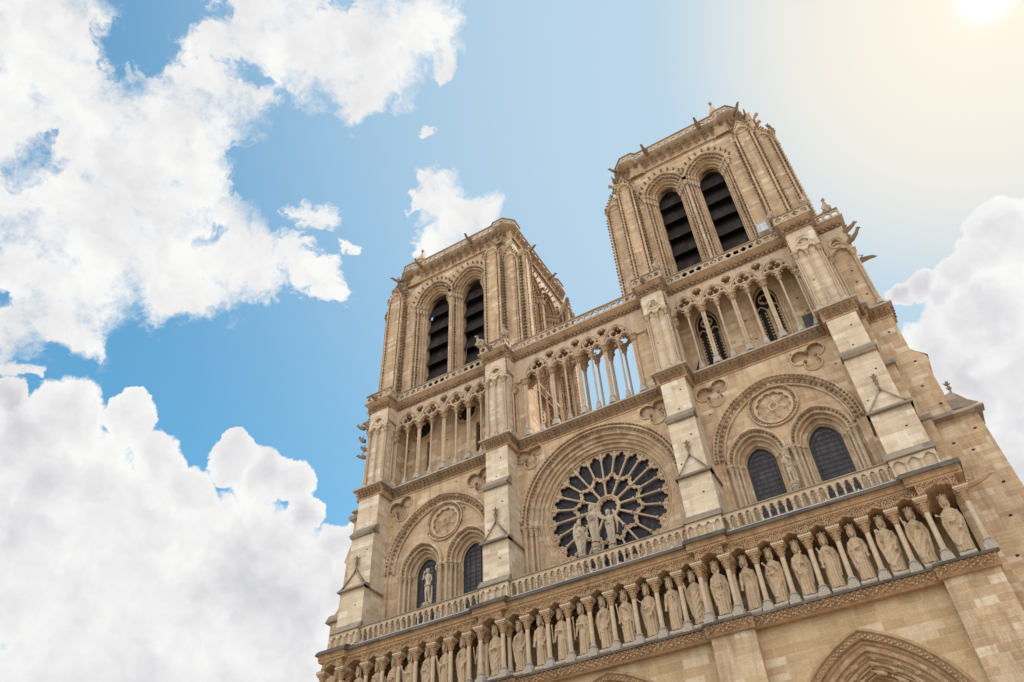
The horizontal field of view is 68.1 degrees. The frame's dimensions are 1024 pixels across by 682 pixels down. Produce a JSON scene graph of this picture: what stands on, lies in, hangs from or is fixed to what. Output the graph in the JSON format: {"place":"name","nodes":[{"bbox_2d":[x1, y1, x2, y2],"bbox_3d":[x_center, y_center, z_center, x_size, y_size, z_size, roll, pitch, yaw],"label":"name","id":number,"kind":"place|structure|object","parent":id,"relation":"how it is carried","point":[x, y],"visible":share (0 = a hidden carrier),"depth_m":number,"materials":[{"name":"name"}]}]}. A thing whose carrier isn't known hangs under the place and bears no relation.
{"place":"outdoors","nodes":[
{"label":"outdoors","id":0,"kind":"place"},
{"bbox_2d":[0,0,1023,681],"label":"sky","id":1,"kind":"structure","parent":0,"point":[209,209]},
{"label":"ground","id":2,"kind":"structure","parent":0,"visible":0},
{"bbox_2d":[315,101,1023,681],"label":"cathedral","id":3,"kind":"structure","parent":2,"relation":"on","point":[495,463],"depth_m":50.67,"materials":[{"name":"stone"}]},
{"bbox_2d":[327,671,338,681],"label":"king statue","id":4,"kind":"object","parent":3,"relation":"on","point":[335,678],"visible":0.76,"depth_m":50.41,"materials":[{"name":"stone"}]},
{"bbox_2d":[354,666,363,681],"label":"king statue","id":5,"kind":"object","parent":3,"relation":"on","point":[358,674],"visible":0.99,"depth_m":49.96,"materials":[{"name":"stone"}]},
{"bbox_2d":[371,661,379,681],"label":"king statue","id":6,"kind":"object","parent":3,"relation":"on","point":[376,677],"visible":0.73,"depth_m":49.23,"materials":[{"name":"stone"}]},
{"bbox_2d":[385,657,396,681],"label":"king statue","id":7,"kind":"object","parent":3,"relation":"on","point":[391,676],"visible":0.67,"depth_m":48.67,"materials":[{"name":"stone"}]},
{"bbox_2d":[400,652,413,681],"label":"king statue","id":8,"kind":"object","parent":3,"relation":"on","point":[407,674],"visible":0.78,"depth_m":48.12,"materials":[{"name":"stone"}]},
{"bbox_2d":[396,541,443,630],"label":"arched window","id":9,"kind":"structure","parent":3,"relation":"in","point":[424,555],"depth_m":55.54,"materials":[{"name":"stone"}]},
{"bbox_2d":[421,646,430,681],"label":"king statue","id":10,"kind":"object","parent":3,"relation":"on","point":[426,671],"visible":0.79,"depth_m":47.47,"materials":[{"name":"stone"}]},
{"bbox_2d":[421,568,432,621],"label":"nude statue","id":11,"kind":"object","parent":3,"relation":"on","point":[427,576],"visible":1,"depth_m":52.19,"materials":[{"name":"stone"}]},
{"bbox_2d":[435,641,448,681],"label":"king statue","id":12,"kind":"object","parent":3,"relation":"on","point":[443,662],"visible":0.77,"depth_m":47.06,"materials":[{"name":"stone"}]},
{"bbox_2d":[455,636,466,681],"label":"king statue","id":13,"kind":"object","parent":3,"relation":"on","point":[461,663],"visible":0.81,"depth_m":46.49,"materials":[{"name":"stone"}]},
{"bbox_2d":[442,525,484,614],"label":"arched window","id":14,"kind":"structure","parent":3,"relation":"in","point":[463,563],"depth_m":54.34,"materials":[{"name":"stone"}]},
{"bbox_2d":[474,336,483,347],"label":"chimera statue","id":15,"kind":"object","parent":3,"relation":"on","point":[479,342],"visible":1,"depth_m":64.39,"materials":[{"name":"stone"}]},
{"bbox_2d":[473,643,485,676],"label":"king statue","id":16,"kind":"object","parent":3,"relation":"attached to","point":[477,656],"visible":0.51,"depth_m":45.98,"materials":[{"name":"stone"}]},
{"bbox_2d":[486,624,501,680],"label":"king statue","id":17,"kind":"object","parent":3,"relation":"on","point":[494,650],"visible":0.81,"depth_m":45.28,"materials":[{"name":"stone"}]},
{"bbox_2d":[500,325,508,336],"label":"chimera statue","id":18,"kind":"object","parent":3,"relation":"on","point":[504,332],"visible":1,"depth_m":63.53,"materials":[{"name":"stone"}]},
{"bbox_2d":[512,619,526,675],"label":"king statue","id":19,"kind":"object","parent":3,"relation":"on","point":[519,647],"visible":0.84,"depth_m":44.91,"materials":[{"name":"stone"}]},
{"bbox_2d":[533,613,547,670],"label":"king statue","id":20,"kind":"object","parent":3,"relation":"on","point":[540,640],"visible":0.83,"depth_m":44.45,"materials":[{"name":"stone"}]},
{"bbox_2d":[551,608,568,665],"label":"king statue","id":21,"kind":"object","parent":3,"relation":"on","point":[561,634],"visible":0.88,"depth_m":44.00,"materials":[{"name":"stone"}]},
{"bbox_2d":[573,520,587,615],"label":"angel statue","id":22,"kind":"object","parent":3,"relation":"on","point":[579,536],"visible":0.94,"depth_m":48.11,"materials":[{"name":"stone"}]},
{"bbox_2d":[571,602,590,659],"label":"king statue","id":23,"kind":"object","parent":3,"relation":"on","point":[582,625],"visible":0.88,"depth_m":43.53,"materials":[{"name":"stone"}]},
{"bbox_2d":[586,503,606,605],"bbox_3d":[5.296,13.117,47.125,0.748,6.799,0.838,-24,-47,20],"label":"madonna statue","id":24,"kind":"object","parent":3,"relation":"on","point":[592,518],"visible":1,"depth_m":48.06,"materials":[{"name":"stone"}]},
{"bbox_2d":[596,596,613,653],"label":"king statue","id":25,"kind":"object","parent":3,"relation":"on","point":[604,624],"visible":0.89,"depth_m":43.01,"materials":[{"name":"stone"}]},
{"bbox_2d":[551,450,668,568],"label":"rose window","id":26,"kind":"structure","parent":3,"relation":"in","point":[629,483],"depth_m":51.72,"materials":[{"name":"black glass"}]},
{"bbox_2d":[605,509,621,603],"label":"angel statue","id":27,"kind":"object","parent":3,"relation":"on","point":[609,525],"visible":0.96,"depth_m":47.46,"materials":[{"name":"stone"}]},
{"bbox_2d":[615,589,635,647],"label":"king statue","id":28,"kind":"object","parent":3,"relation":"on","point":[625,612],"visible":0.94,"depth_m":42.56,"materials":[{"name":"stone"}]},
{"bbox_2d":[636,583,659,641],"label":"king statue","id":29,"kind":"object","parent":3,"relation":"on","point":[648,610],"visible":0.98,"depth_m":42.06,"materials":[{"name":"stone"}]},
{"bbox_2d":[652,257,659,269],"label":"chimera statue","id":30,"kind":"object","parent":3,"relation":"on","point":[655,264],"visible":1,"depth_m":58.85,"materials":[{"name":"stone"}]},
{"bbox_2d":[664,576,683,635],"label":"king statue","id":31,"kind":"object","parent":3,"relation":"on","point":[672,601],"visible":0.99,"depth_m":41.60,"materials":[{"name":"stone"}]},
{"bbox_2d":[682,570,704,628],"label":"king statue","id":32,"kind":"object","parent":3,"relation":"on","point":[693,597],"visible":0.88,"depth_m":41.26,"materials":[{"name":"stone"}]},
{"bbox_2d":[709,560,732,619],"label":"king statue","id":33,"kind":"object","parent":3,"relation":"on","point":[719,587],"visible":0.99,"depth_m":40.44,"materials":[{"name":"stone"}]},
{"bbox_2d":[737,555,762,613],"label":"king statue","id":34,"kind":"object","parent":3,"relation":"on","point":[748,579],"visible":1,"depth_m":40.13,"materials":[{"name":"stone"}]},
{"bbox_2d":[755,220,769,235],"bbox_3d":[18.840,-8.453,56.926,0.840,0.900,0.480,-24,-47,20],"label":"utility box","id":35,"kind":"object","parent":3,"relation":"on","point":[762,228],"visible":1,"depth_m":56.72,"materials":[{"name":"grey paint"}]},
{"bbox_2d":[756,222,767,230],"bbox_3d":[18.737,-8.554,56.778,0.720,0.650,0.010,-24,-47,20],"label":"door","id":36,"kind":"structure","parent":35,"relation":"in","point":[765,226],"depth_m":56.77,"materials":[{"name":"grey metal"}]},
{"bbox_2d":[726,427,807,524],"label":"arched window","id":37,"kind":"structure","parent":3,"relation":"in","point":[756,469],"depth_m":46.85,"materials":[{"name":"stone"}]},
{"bbox_2d":[765,209,774,219],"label":"chimera statue","id":38,"kind":"object","parent":3,"relation":"on","point":[770,215],"visible":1,"depth_m":55.75,"materials":[{"name":"stone"}]},
{"bbox_2d":[761,547,789,607],"bbox_3d":[13.840,12.459,39.745,1.038,3.484,0.794,-29,-49,24],"label":"king statue","id":39,"kind":"object","parent":3,"relation":"on","point":[775,575],"visible":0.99,"depth_m":39.61,"materials":[{"name":"stone"}]},
{"bbox_2d":[781,450,805,507],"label":"nude statue","id":40,"kind":"object","parent":3,"relation":"on","point":[795,484],"visible":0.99,"depth_m":43.66,"materials":[{"name":"stone"}]},
{"bbox_2d":[789,539,818,600],"bbox_3d":[15.087,11.918,39.255,1.017,3.484,0.794,-17,-46,14],"label":"king statue","id":41,"kind":"object","parent":3,"relation":"on","point":[801,566],"visible":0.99,"depth_m":39.13,"materials":[{"name":"stone"}]},
{"bbox_2d":[799,192,809,204],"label":"chimera statue","id":42,"kind":"object","parent":3,"relation":"on","point":[804,199],"visible":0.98,"depth_m":55.05,"materials":[{"name":"stone"}]},
{"bbox_2d":[820,198,831,215],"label":"chimera statue","id":43,"kind":"object","parent":3,"relation":"on","point":[825,207],"visible":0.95,"depth_m":55.64,"materials":[{"name":"stone"}]},
{"bbox_2d":[816,532,848,592],"bbox_3d":[16.315,11.381,38.769,1.010,3.484,0.784,-18,-46,15],"label":"king statue","id":44,"kind":"object","parent":3,"relation":"on","point":[829,559],"visible":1,"depth_m":38.66,"materials":[{"name":"stone"}]},
{"bbox_2d":[788,404,879,503],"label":"arched window","id":45,"kind":"structure","parent":3,"relation":"in","point":[825,443],"depth_m":45.36,"materials":[{"name":"stone"}]},
{"bbox_2d":[844,523,878,584],"bbox_3d":[17.559,10.838,38.276,1.010,3.484,0.785,-24,-48,20],"label":"king statue","id":46,"kind":"object","parent":3,"relation":"on","point":[858,552],"visible":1,"depth_m":38.17,"materials":[{"name":"stone"}]},
{"bbox_2d":[873,515,909,576],"bbox_3d":[18.840,10.275,37.765,1.050,3.484,0.792,-17,-46,14],"label":"king statue","id":47,"kind":"object","parent":3,"relation":"on","point":[887,541],"visible":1,"depth_m":37.64,"materials":[{"name":"stone"}]},
{"bbox_2d":[899,506,940,568],"bbox_3d":[20.054,9.738,37.278,1.087,3.484,0.795,-18,-46,14],"label":"king statue","id":48,"kind":"object","parent":3,"relation":"on","point":[918,535],"visible":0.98,"depth_m":37.21,"materials":[{"name":"stone"}]},
{"bbox_2d":[935,494,977,555],"bbox_3d":[21.324,8.964,36.547,1.160,3.484,0.795,-26,-48,22],"label":"king statue","id":49,"kind":"object","parent":3,"relation":"on","point":[954,524],"visible":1,"depth_m":36.39,"materials":[{"name":"stone"}]}
]}

